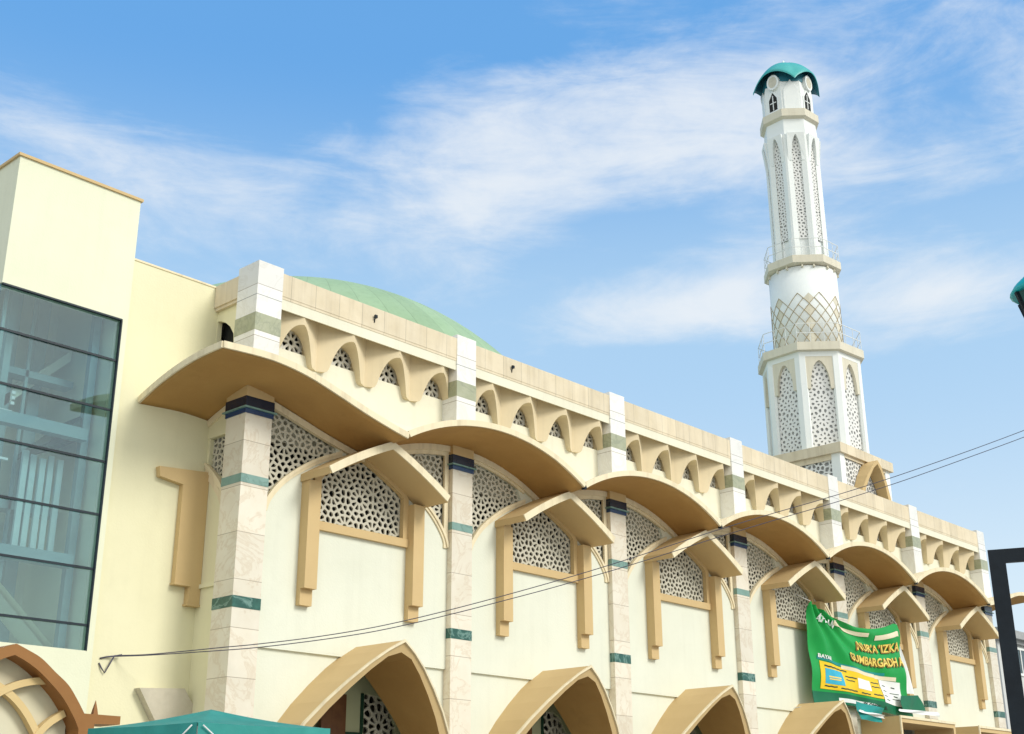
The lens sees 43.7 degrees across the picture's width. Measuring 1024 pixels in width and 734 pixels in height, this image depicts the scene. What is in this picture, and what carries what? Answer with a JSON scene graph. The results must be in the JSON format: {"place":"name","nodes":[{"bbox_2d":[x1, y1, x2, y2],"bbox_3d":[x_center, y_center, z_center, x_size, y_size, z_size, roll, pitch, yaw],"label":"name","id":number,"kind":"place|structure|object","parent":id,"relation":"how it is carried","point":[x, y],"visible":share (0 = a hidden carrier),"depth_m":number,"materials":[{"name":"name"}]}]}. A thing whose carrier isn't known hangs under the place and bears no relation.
{"place":"outdoors","nodes":[
{"label":"outdoors","id":0,"kind":"place"},
{"bbox_2d":[0,0,1023,631],"label":"sky","id":1,"kind":"structure","parent":0,"point":[579,187],"materials":[{"name":"blue"}]},
{"bbox_2d":[995,627,1023,728],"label":"neighbour house","id":2,"kind":"structure","parent":0,"point":[1020,640],"depth_m":53.82,"materials":[{"name":"white paint"}]},
{"bbox_2d":[1017,647,1023,675],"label":"window","id":3,"kind":"structure","parent":2,"relation":"in","point":[1020,650],"depth_m":55.24,"materials":[{"name":"white paint"}]},
{"bbox_2d":[1010,277,1023,316],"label":"street lamp","id":4,"kind":"object","parent":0,"point":[1017,295],"visible":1,"depth_m":6.84,"materials":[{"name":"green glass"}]},
{"label":"ground","id":5,"kind":"structure","parent":0,"visible":0},
{"bbox_2d":[0,644,120,733],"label":"arched portal","id":6,"kind":"object","parent":5,"relation":"on","point":[37,695],"visible":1,"depth_m":16.70,"materials":[{"name":"brown paint"}]},
{"bbox_2d":[0,152,143,713],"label":"stair tower","id":7,"kind":"structure","parent":5,"relation":"on","point":[68,240],"depth_m":21.39,"materials":[{"name":"beige paint"}]},
{"bbox_2d":[88,710,329,733],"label":"canopy tent","id":8,"kind":"object","parent":5,"relation":"on","point":[211,722],"visible":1,"depth_m":15.67,"materials":[{"name":"teal fabric"}]},
{"bbox_2d":[86,258,1023,733],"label":"mosque building","id":9,"kind":"structure","parent":5,"relation":"on","point":[296,458],"depth_m":25.16,"materials":[{"name":"beige paint"}]},
{"bbox_2d":[313,457,408,547],"bbox_3d":[-2.779,2.396,23.607,0.175,1.588,2.301,-18,-26,40],"label":"window","id":10,"kind":"structure","parent":9,"relation":"in","point":[364,533],"depth_m":23.69,"materials":[{"name":"concrete"}]},
{"bbox_2d":[505,506,578,582],"bbox_3d":[0.613,3.643,27.062,0.175,1.588,2.301,-18,-26,40],"label":"window","id":11,"kind":"structure","parent":9,"relation":"in","point":[572,560],"depth_m":27.19,"materials":[{"name":"concrete"}]},
{"bbox_2d":[98,437,1023,672],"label":"overhead cable","id":12,"kind":"object","parent":9,"relation":"attached to","point":[113,656],"visible":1,"depth_m":20.40,"materials":[{"name":"black rubber"}]},
{"bbox_2d":[118,430,1023,655],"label":"overhead cable","id":13,"kind":"object","parent":9,"relation":"attached to","point":[549,582],"visible":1,"depth_m":20.45,"materials":[{"name":"black rubber"}]},
{"bbox_2d":[650,543,710,610],"bbox_3d":[4.006,4.889,30.517,0.175,1.588,2.301,-18,-26,40],"label":"window","id":14,"kind":"structure","parent":9,"relation":"in","point":[696,601],"depth_m":30.69,"materials":[{"name":"concrete"}]},
{"bbox_2d":[766,572,813,630],"bbox_3d":[7.398,6.136,33.972,0.175,1.588,2.301,-18,-26,40],"label":"window","id":15,"kind":"structure","parent":9,"relation":"in","point":[793,616],"depth_m":34.04,"materials":[{"name":"concrete"}]},
{"bbox_2d":[791,591,939,721],"bbox_3d":[9.878,8.052,35.149,1.195,3.346,6.510,-18,-26,40],"label":"banner","id":16,"kind":"object","parent":9,"relation":"hanging from","point":[865,671],"visible":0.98,"depth_m":34.77,"materials":[{"name":"green fabric"}]},
{"bbox_2d":[867,604,903,649],"bbox_3d":[10.790,7.382,37.427,0.175,1.588,2.301,-18,-26,40],"label":"window","id":17,"kind":"structure","parent":9,"relation":"in","point":[883,617],"depth_m":37.77,"materials":[{"name":"concrete"}]},
{"bbox_2d":[937,616,975,664],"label":"window","id":18,"kind":"structure","parent":9,"relation":"in","point":[959,635],"depth_m":41.12,"materials":[{"name":"concrete"}]},
{"bbox_2d":[753,60,911,733],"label":"minaret","id":19,"kind":"object","parent":5,"relation":"on","point":[809,368],"visible":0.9,"depth_m":42.43,"materials":[{"name":"white paint"}]},
{"bbox_2d":[767,91,779,114],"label":"lantern window","id":20,"kind":"structure","parent":19,"relation":"in","point":[773,101],"depth_m":45.63,"materials":[{"name":"white paint"}]},
{"bbox_2d":[803,90,811,111],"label":"lantern window","id":21,"kind":"structure","parent":19,"relation":"in","point":[806,99],"depth_m":45.57,"materials":[{"name":"white paint"}]},
{"bbox_2d":[987,547,1023,733],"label":"steel frame","id":22,"kind":"object","parent":5,"relation":"on","point":[998,559],"visible":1,"depth_m":4.61,"materials":[{"name":"black paint"}]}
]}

